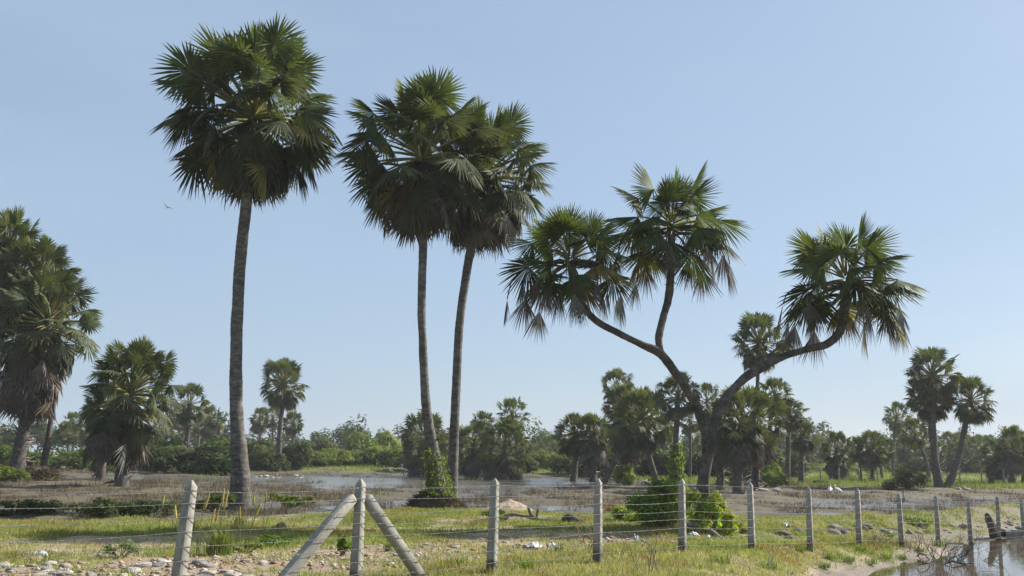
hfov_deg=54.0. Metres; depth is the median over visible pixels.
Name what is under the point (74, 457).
bush
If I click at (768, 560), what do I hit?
dry twigs
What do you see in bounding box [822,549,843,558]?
grass tuft
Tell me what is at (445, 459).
bush
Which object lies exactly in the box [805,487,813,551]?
fence post
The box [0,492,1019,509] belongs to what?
barbed wire
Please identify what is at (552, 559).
barbed wire
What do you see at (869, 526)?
stone
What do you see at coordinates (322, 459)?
bush
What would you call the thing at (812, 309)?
forked palm
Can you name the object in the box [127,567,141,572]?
stone
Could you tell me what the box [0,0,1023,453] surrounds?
sky
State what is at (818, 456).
palm tree
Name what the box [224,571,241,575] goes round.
stone
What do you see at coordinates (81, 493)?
dry twigs
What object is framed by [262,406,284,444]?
palm tree
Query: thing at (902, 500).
heron
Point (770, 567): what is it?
grass tuft
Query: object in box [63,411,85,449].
palm tree
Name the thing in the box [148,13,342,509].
palm tree
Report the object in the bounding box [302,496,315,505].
shrub
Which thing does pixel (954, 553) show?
dry twigs
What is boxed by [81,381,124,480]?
palm tree
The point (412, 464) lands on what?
palm tree
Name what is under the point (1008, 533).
fallen log
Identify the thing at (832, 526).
stone
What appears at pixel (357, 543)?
fence post
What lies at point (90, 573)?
stone
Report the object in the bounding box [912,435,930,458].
palm tree
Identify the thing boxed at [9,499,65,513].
shrub
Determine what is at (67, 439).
palm tree
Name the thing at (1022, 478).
palm tree
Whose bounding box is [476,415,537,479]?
palm tree
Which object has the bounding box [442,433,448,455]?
palm tree
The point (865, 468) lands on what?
bush
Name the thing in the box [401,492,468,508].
roots
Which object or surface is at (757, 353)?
palm tree
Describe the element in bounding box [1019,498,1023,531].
fence post
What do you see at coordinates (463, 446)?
palm tree
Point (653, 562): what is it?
dry twigs
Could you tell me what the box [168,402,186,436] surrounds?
palm tree
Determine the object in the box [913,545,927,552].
grass tuft
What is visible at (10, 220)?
palm tree
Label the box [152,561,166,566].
stone
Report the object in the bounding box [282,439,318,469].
bush
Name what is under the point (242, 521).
grass tuft
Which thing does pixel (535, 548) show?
barbed wire
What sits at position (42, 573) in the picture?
stone
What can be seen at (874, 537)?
dry twigs
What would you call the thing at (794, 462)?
bush
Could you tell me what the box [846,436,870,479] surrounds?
palm tree
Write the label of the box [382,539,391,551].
grass tuft
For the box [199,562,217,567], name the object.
stone
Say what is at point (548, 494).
dry twigs
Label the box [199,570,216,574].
stone
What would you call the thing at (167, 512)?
shrub
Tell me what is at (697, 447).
palm tree
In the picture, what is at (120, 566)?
barbed wire
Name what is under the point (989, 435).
palm tree
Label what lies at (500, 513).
shrub
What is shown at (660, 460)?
bush
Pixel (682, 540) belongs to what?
fence post
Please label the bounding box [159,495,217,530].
grass tuft
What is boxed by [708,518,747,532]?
shrub
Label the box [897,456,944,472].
bush
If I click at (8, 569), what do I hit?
stone
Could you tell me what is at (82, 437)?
palm tree
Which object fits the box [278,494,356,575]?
fence brace
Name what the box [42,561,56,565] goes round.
stone
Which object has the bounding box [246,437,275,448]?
bush
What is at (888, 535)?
grass tuft
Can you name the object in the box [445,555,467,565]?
grass tuft
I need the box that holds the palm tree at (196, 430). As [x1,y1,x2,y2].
[191,411,206,446]
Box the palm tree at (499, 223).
[429,95,558,497]
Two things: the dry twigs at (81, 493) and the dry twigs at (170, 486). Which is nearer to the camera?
the dry twigs at (81, 493)
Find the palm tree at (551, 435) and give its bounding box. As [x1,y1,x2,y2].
[542,433,558,453]
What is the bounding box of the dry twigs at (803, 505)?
[783,496,824,512]
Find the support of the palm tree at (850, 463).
on the ground at (865, 569)
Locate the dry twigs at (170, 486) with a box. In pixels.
[158,478,184,493]
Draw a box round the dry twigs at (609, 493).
[590,484,624,503]
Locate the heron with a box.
[894,490,907,512]
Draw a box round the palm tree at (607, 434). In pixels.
[599,426,612,448]
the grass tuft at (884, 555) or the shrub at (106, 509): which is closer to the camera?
the grass tuft at (884, 555)
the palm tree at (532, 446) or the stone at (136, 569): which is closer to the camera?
the stone at (136, 569)
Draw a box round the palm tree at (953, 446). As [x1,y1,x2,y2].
[941,440,969,462]
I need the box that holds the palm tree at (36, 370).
[0,265,105,469]
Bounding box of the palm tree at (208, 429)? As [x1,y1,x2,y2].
[195,405,225,440]
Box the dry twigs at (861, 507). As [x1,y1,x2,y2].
[849,502,875,512]
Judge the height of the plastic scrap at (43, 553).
0.117 m
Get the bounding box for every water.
[15,474,1016,516]
[868,538,1023,575]
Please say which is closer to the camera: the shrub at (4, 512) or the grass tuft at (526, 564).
the grass tuft at (526, 564)
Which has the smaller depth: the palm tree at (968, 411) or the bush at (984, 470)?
the palm tree at (968, 411)
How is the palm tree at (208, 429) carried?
on the ground at (865, 569)
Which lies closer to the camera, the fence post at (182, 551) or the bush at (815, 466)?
the fence post at (182, 551)
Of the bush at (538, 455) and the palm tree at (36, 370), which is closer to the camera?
the palm tree at (36, 370)
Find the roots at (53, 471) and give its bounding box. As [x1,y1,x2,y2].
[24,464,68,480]
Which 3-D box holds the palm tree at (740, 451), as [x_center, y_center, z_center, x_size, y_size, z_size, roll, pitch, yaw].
[12.346,8.279,54.579,3.551,6.366,3.602,-1,-10,10]
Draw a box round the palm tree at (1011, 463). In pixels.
[991,424,1023,482]
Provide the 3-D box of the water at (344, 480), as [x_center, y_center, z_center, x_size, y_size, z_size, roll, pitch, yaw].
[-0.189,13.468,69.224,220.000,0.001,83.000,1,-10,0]
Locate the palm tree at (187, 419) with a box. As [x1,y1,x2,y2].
[169,382,211,448]
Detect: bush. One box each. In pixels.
[0,443,32,465]
[0,465,30,481]
[26,450,69,469]
[56,447,95,469]
[85,458,115,472]
[131,447,165,471]
[138,440,230,475]
[145,432,190,448]
[198,434,228,449]
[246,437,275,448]
[247,441,279,470]
[250,449,291,471]
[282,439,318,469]
[309,451,336,466]
[319,447,360,466]
[341,449,374,465]
[356,444,389,466]
[375,447,404,466]
[386,451,416,467]
[442,456,447,468]
[498,451,539,472]
[527,449,556,467]
[540,452,566,468]
[550,455,586,473]
[566,457,600,475]
[589,448,642,476]
[612,463,636,485]
[636,456,658,476]
[644,448,686,476]
[681,452,698,475]
[688,452,725,476]
[711,459,763,476]
[761,447,784,471]
[762,471,780,486]
[783,451,810,477]
[808,463,827,471]
[813,459,855,463]
[848,465,864,470]
[851,463,888,472]
[881,467,931,489]
[882,462,899,471]
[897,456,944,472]
[940,452,955,472]
[946,459,983,474]
[970,458,990,472]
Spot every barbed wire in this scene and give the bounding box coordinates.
[0,484,1019,502]
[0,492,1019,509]
[0,510,1011,543]
[0,518,1023,558]
[0,526,1020,574]
[3,501,1023,526]
[180,531,1017,575]
[346,536,1023,575]
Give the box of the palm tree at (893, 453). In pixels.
[874,437,896,477]
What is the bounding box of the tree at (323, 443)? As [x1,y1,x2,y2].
[311,436,339,451]
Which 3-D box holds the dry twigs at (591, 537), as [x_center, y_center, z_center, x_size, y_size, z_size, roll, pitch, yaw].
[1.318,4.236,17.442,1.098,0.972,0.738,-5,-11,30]
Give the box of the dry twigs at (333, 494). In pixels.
[310,482,352,500]
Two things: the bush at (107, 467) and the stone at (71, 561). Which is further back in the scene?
the bush at (107, 467)
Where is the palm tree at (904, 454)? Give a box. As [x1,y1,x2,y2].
[895,434,916,462]
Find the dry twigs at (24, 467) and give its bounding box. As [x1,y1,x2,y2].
[3,454,43,477]
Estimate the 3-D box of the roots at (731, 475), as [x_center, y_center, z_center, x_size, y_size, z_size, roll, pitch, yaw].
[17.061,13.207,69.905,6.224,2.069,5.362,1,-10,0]
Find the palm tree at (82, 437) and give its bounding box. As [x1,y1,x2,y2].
[75,418,88,446]
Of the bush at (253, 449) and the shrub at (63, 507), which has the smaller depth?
the shrub at (63, 507)
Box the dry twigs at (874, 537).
[850,522,899,546]
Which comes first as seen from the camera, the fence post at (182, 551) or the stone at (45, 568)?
the fence post at (182, 551)
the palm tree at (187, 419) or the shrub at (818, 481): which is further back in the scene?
the palm tree at (187, 419)
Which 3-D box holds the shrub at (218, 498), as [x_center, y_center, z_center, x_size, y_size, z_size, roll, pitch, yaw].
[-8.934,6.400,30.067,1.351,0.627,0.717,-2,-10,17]
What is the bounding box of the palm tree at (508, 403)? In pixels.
[496,396,530,462]
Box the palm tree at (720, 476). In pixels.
[697,405,745,489]
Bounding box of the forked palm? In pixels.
[497,161,932,510]
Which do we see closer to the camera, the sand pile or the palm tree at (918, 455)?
the sand pile
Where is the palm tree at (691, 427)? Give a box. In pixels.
[679,412,698,479]
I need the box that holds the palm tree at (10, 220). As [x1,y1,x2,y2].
[0,204,56,464]
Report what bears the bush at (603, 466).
on the ground at (865, 569)
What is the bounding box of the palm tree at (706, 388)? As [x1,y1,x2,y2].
[695,381,718,475]
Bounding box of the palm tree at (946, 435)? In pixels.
[937,430,959,452]
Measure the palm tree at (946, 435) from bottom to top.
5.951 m
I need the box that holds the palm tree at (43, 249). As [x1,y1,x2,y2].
[0,233,83,467]
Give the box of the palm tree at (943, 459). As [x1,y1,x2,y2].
[924,439,948,469]
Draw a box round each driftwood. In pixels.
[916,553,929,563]
[943,561,972,564]
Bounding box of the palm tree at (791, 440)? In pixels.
[781,431,798,456]
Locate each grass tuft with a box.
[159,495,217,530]
[174,488,261,555]
[222,489,279,526]
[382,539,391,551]
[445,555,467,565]
[514,555,542,568]
[546,536,570,551]
[709,552,737,563]
[752,558,780,569]
[789,544,811,551]
[814,559,836,568]
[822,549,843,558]
[841,553,860,561]
[849,542,867,550]
[860,555,880,564]
[877,551,894,559]
[881,531,895,536]
[895,551,909,560]
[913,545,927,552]
[932,539,947,546]
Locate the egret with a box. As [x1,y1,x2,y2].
[831,484,842,494]
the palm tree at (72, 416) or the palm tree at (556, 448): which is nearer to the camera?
the palm tree at (556, 448)
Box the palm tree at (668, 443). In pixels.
[651,418,673,452]
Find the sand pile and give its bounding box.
[483,499,531,511]
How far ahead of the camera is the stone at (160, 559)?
14.84 m
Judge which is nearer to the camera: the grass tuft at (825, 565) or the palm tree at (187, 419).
the grass tuft at (825, 565)
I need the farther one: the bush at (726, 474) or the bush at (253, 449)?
the bush at (253, 449)
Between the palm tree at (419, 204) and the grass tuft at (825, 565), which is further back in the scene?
the palm tree at (419, 204)
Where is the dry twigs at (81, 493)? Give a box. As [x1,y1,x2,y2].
[60,476,103,508]
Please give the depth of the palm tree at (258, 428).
140.21 m
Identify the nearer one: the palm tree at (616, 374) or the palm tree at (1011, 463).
the palm tree at (1011, 463)
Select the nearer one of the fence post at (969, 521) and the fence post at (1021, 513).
the fence post at (969, 521)
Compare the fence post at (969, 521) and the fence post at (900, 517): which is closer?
the fence post at (900, 517)
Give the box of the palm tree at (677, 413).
[650,370,701,472]
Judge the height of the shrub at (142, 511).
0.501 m
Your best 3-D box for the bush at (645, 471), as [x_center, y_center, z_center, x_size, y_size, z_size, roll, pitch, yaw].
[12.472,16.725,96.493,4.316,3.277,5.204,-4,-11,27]
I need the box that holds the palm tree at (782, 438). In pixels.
[775,433,791,454]
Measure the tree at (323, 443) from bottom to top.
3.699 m
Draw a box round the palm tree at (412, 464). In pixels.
[396,410,448,477]
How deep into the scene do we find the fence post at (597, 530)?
16.48 m
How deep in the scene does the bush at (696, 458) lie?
92.87 m
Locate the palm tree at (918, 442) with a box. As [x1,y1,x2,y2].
[900,418,930,476]
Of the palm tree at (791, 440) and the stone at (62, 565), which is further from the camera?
the palm tree at (791, 440)
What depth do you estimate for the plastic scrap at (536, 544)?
18.65 m
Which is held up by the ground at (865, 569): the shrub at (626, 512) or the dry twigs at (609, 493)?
the shrub at (626, 512)
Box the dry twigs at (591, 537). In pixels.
[560,507,622,551]
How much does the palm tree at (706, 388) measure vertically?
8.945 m
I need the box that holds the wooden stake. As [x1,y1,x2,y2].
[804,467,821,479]
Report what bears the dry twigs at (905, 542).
on the ground at (865, 569)
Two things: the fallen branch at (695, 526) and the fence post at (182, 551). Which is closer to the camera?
the fence post at (182, 551)
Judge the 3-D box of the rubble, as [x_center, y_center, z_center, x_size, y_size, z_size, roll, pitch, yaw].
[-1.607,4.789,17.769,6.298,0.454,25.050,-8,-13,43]
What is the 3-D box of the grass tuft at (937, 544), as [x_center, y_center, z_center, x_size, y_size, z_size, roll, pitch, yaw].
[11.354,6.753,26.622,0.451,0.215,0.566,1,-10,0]
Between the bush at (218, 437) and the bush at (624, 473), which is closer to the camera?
the bush at (624, 473)
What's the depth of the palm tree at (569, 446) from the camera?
78.69 m
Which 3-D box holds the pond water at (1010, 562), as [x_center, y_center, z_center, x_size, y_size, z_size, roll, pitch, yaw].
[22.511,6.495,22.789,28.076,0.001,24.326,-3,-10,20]
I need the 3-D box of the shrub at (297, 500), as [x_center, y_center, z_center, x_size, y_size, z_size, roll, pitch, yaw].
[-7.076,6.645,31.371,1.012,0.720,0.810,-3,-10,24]
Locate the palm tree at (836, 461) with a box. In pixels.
[818,430,855,480]
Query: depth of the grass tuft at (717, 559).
17.02 m
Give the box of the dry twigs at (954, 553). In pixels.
[913,519,1013,561]
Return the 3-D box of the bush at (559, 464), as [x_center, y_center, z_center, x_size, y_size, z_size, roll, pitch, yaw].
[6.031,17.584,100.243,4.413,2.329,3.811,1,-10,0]
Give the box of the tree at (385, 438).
[374,428,402,462]
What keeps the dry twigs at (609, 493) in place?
in the water at (344, 480)
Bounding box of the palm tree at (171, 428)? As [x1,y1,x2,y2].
[151,417,175,440]
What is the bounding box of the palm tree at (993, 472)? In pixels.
[977,436,1009,483]
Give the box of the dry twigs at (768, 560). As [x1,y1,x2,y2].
[729,540,797,573]
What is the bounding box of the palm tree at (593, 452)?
[571,412,611,481]
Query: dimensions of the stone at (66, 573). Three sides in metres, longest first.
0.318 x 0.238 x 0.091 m
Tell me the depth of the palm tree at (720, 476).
61.93 m
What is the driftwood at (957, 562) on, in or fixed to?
on the pond water at (1010, 562)
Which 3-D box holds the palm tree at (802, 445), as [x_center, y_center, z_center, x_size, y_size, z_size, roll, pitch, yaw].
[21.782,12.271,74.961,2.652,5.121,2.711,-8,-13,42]
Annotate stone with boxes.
[0,563,12,567]
[5,567,16,571]
[27,556,42,561]
[34,569,52,574]
[40,566,56,570]
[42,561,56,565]
[53,571,70,575]
[58,563,71,568]
[63,559,77,562]
[86,572,96,575]
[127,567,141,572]
[132,562,151,567]
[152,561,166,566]
[156,558,168,561]
[192,559,206,563]
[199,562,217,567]
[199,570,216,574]
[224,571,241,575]
[276,521,286,527]
[774,530,791,536]
[827,524,840,529]
[827,529,841,534]
[836,527,848,535]
[855,523,872,529]
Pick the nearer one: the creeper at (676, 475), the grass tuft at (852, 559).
the grass tuft at (852, 559)
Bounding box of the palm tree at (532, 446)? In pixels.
[524,444,540,453]
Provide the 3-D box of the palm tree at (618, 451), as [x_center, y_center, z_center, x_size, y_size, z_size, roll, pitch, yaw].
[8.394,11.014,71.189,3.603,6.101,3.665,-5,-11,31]
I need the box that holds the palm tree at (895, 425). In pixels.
[881,401,911,472]
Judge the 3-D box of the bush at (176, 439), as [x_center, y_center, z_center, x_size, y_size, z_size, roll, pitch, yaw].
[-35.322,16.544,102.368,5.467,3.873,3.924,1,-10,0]
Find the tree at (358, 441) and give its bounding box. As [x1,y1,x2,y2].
[344,431,381,451]
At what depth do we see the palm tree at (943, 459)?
116.17 m
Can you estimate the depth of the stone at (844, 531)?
27.06 m
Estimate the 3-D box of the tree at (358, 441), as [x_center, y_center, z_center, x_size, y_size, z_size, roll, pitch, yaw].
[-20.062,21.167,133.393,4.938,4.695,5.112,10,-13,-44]
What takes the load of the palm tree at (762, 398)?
on the ground at (865, 569)
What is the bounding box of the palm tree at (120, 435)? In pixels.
[76,334,187,486]
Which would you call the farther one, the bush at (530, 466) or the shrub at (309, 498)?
the bush at (530, 466)
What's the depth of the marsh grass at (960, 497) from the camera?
46.10 m
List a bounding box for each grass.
[0,465,1023,520]
[0,500,1023,575]
[107,463,1023,488]
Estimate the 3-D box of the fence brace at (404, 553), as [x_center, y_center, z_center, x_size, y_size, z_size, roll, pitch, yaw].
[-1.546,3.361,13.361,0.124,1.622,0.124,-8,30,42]
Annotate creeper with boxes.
[418,448,457,502]
[665,442,686,485]
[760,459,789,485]
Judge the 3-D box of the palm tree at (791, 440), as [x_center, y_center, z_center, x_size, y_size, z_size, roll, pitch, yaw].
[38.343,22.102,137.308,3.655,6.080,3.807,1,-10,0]
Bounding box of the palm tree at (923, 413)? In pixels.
[902,373,955,483]
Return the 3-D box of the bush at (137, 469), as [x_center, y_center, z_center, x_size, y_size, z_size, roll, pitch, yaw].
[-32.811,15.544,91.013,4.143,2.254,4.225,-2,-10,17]
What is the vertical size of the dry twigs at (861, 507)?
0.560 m
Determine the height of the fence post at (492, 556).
1.695 m
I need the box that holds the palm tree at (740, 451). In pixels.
[708,384,771,493]
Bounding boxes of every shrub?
[0,500,39,516]
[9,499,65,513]
[27,501,96,514]
[86,496,126,516]
[101,539,142,557]
[108,502,155,515]
[129,498,181,517]
[195,491,236,511]
[232,541,264,552]
[258,534,295,545]
[267,490,303,510]
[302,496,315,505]
[335,536,351,555]
[419,490,438,496]
[481,508,506,519]
[602,502,624,510]
[610,505,638,522]
[623,474,702,527]
[688,489,739,535]
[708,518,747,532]
[811,479,828,483]
[903,515,934,526]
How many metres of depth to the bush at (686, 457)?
95.45 m
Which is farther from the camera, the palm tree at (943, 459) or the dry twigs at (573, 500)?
the palm tree at (943, 459)
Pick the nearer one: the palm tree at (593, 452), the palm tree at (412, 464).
the palm tree at (593, 452)
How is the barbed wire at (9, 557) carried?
attached to the fence post at (182, 551)
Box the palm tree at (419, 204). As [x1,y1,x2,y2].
[330,65,510,495]
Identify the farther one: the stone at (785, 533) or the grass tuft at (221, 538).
the stone at (785, 533)
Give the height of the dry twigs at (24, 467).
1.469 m
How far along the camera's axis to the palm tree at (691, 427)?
82.86 m
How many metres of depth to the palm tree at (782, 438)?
130.96 m
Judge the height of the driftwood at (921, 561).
0.238 m
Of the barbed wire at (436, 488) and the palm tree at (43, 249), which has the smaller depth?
the barbed wire at (436, 488)
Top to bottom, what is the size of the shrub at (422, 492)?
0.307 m
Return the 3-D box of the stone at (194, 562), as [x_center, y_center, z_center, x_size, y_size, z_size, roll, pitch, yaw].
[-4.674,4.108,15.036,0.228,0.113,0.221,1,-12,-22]
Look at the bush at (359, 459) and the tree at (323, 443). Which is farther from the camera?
the tree at (323, 443)
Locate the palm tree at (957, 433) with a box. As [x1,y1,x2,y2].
[951,431,975,456]
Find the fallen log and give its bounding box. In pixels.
[1001,529,1023,537]
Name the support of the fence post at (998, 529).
on the ground at (865, 569)
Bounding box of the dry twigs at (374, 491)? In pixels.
[365,483,388,496]
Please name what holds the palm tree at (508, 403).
on the ground at (865, 569)
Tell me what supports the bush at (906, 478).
on the ground at (865, 569)
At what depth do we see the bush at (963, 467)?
121.19 m
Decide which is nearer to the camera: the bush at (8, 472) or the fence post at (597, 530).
the fence post at (597, 530)
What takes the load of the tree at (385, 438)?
on the ground at (865, 569)
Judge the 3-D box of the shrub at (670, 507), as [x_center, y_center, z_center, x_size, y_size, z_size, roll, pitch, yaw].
[3.708,5.245,24.544,2.001,1.363,1.627,1,-10,0]
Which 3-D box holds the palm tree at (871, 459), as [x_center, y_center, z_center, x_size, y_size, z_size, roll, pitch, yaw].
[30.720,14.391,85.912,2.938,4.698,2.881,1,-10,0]
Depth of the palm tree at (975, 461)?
117.36 m
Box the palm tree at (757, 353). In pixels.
[728,309,793,388]
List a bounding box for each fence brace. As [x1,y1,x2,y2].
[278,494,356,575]
[365,494,426,575]
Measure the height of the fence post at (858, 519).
1.694 m
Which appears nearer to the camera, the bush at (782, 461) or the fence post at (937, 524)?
the fence post at (937, 524)
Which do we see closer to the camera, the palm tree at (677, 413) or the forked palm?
the forked palm
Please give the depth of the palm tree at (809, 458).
121.94 m
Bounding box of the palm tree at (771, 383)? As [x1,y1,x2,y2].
[757,376,795,486]
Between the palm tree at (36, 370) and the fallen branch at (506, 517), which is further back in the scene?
the palm tree at (36, 370)
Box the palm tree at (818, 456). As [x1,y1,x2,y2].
[812,436,831,459]
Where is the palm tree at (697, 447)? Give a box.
[684,422,701,452]
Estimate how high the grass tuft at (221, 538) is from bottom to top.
1.081 m
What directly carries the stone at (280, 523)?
on the ground at (865, 569)
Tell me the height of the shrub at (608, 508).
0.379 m
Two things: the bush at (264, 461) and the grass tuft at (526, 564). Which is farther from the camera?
the bush at (264, 461)
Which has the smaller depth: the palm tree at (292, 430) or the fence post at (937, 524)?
the fence post at (937, 524)
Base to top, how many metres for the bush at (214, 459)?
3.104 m
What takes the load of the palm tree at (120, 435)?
on the ground at (865, 569)
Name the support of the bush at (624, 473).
on the ground at (865, 569)
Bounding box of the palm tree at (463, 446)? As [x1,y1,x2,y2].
[459,429,470,452]
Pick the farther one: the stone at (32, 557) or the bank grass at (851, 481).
the bank grass at (851, 481)
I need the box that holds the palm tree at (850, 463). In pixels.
[841,443,856,464]
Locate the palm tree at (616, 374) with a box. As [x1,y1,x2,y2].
[600,367,633,476]
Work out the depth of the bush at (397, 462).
101.53 m
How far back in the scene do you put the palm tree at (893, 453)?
94.44 m
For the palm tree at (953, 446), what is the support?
on the ground at (865, 569)
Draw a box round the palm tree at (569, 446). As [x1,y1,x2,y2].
[552,412,598,480]
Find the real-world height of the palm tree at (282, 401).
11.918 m
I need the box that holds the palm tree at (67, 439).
[54,420,80,451]
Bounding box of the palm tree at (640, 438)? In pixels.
[609,385,673,485]
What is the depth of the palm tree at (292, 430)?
121.44 m
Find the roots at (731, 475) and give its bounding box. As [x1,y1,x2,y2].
[726,471,801,485]
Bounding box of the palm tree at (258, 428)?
[247,407,270,440]
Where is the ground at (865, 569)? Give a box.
[0,452,1023,575]
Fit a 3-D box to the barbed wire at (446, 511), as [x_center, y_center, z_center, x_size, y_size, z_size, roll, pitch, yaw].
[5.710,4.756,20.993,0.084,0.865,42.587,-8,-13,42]
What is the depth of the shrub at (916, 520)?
31.53 m
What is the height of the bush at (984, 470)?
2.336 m
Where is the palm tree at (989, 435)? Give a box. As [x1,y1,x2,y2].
[974,434,996,454]
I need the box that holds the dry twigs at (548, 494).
[535,485,563,495]
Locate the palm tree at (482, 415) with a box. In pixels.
[469,411,495,439]
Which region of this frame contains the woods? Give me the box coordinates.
[0,404,1015,459]
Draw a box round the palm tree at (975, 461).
[962,434,991,473]
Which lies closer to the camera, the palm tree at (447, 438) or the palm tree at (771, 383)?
the palm tree at (771, 383)
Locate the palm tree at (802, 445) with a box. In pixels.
[790,420,820,482]
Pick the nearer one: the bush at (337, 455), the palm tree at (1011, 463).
the palm tree at (1011, 463)
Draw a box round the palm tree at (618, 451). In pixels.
[602,405,655,479]
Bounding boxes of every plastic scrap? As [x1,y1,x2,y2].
[37,550,47,554]
[527,541,541,547]
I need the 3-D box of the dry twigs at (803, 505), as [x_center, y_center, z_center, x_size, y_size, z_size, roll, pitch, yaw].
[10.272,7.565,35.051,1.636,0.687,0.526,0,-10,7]
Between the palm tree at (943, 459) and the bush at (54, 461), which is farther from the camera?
the palm tree at (943, 459)
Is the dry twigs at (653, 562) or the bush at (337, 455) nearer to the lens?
the dry twigs at (653, 562)
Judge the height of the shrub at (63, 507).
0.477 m
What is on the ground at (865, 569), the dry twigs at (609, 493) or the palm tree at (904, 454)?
the palm tree at (904, 454)
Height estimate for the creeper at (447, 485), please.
1.853 m
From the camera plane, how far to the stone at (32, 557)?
15.17 m
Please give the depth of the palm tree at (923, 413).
70.28 m
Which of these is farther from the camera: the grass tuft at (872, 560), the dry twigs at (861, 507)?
the dry twigs at (861, 507)
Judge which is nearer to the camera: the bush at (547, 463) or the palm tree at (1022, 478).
the palm tree at (1022, 478)
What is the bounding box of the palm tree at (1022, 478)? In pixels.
[1014,437,1023,483]
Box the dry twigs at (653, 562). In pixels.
[613,532,660,573]
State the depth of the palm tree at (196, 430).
128.38 m
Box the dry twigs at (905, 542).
[896,528,963,552]
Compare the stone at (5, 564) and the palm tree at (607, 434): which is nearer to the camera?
the stone at (5, 564)
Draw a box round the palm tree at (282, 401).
[259,356,309,471]
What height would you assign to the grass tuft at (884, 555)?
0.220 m
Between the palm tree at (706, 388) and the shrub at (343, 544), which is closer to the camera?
the shrub at (343, 544)
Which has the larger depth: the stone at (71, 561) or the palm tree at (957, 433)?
the palm tree at (957, 433)
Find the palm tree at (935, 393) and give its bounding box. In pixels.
[902,346,967,487]
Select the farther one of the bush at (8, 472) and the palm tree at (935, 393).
the palm tree at (935, 393)
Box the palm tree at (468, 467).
[458,419,495,478]
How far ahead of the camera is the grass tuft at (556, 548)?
18.17 m
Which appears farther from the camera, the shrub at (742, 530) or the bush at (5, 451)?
the bush at (5, 451)
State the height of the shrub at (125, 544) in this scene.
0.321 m
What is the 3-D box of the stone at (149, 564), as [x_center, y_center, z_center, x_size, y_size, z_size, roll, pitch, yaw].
[-5.356,4.036,14.562,0.281,0.116,0.180,-12,-1,-11]
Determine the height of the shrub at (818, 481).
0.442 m
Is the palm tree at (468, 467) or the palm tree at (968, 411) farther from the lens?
the palm tree at (468, 467)
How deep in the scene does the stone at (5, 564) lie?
14.43 m
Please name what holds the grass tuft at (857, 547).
on the ground at (865, 569)
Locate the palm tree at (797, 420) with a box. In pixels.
[778,397,809,478]
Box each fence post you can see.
[170,480,197,575]
[349,479,365,575]
[486,478,498,572]
[592,479,601,562]
[678,479,686,551]
[747,482,755,548]
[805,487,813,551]
[855,488,862,546]
[897,493,904,547]
[934,495,940,543]
[966,498,973,544]
[995,496,1001,540]
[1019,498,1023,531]
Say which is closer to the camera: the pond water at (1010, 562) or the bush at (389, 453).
the pond water at (1010, 562)
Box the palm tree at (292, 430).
[282,410,305,443]
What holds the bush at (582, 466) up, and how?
on the ground at (865, 569)
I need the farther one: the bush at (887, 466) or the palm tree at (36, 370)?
the bush at (887, 466)
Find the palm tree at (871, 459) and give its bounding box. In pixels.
[855,429,888,480]
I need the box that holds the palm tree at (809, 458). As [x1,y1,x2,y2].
[798,440,818,462]
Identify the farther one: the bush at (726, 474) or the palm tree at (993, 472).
the bush at (726, 474)
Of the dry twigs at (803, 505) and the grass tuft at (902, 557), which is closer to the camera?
the grass tuft at (902, 557)
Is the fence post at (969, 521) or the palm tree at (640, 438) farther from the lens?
the palm tree at (640, 438)
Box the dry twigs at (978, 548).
[940,532,996,551]
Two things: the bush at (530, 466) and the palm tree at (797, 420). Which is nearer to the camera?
the palm tree at (797, 420)
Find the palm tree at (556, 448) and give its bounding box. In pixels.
[548,440,564,455]
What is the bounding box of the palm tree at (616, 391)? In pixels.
[600,382,645,483]
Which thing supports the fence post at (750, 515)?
on the ground at (865, 569)
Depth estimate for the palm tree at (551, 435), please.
145.09 m
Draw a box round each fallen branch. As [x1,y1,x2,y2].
[503,507,558,520]
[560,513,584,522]
[686,522,724,538]
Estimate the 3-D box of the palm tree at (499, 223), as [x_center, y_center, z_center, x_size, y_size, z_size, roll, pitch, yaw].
[-1.020,0.396,34.861,5.407,14.659,5.021,4,-10,-20]
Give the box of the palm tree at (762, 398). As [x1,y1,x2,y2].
[724,384,791,490]
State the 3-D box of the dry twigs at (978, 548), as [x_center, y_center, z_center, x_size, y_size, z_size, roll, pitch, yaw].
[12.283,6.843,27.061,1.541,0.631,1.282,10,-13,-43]
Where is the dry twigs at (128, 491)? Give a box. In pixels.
[114,479,143,499]
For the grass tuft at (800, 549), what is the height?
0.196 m
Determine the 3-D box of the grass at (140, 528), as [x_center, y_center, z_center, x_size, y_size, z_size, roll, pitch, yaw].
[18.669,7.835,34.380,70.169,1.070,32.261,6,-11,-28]
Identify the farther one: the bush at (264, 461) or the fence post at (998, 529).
the bush at (264, 461)
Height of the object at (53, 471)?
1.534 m
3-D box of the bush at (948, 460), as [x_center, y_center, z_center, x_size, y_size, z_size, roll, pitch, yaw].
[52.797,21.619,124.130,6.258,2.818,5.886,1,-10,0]
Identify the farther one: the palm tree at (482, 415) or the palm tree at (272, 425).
the palm tree at (272, 425)
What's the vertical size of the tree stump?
0.842 m
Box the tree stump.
[985,512,996,539]
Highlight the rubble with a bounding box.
[0,522,839,575]
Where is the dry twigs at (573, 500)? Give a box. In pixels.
[561,481,587,510]
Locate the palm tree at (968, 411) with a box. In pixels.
[942,375,998,487]
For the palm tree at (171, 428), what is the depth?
116.70 m
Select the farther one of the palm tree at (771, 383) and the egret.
the palm tree at (771, 383)

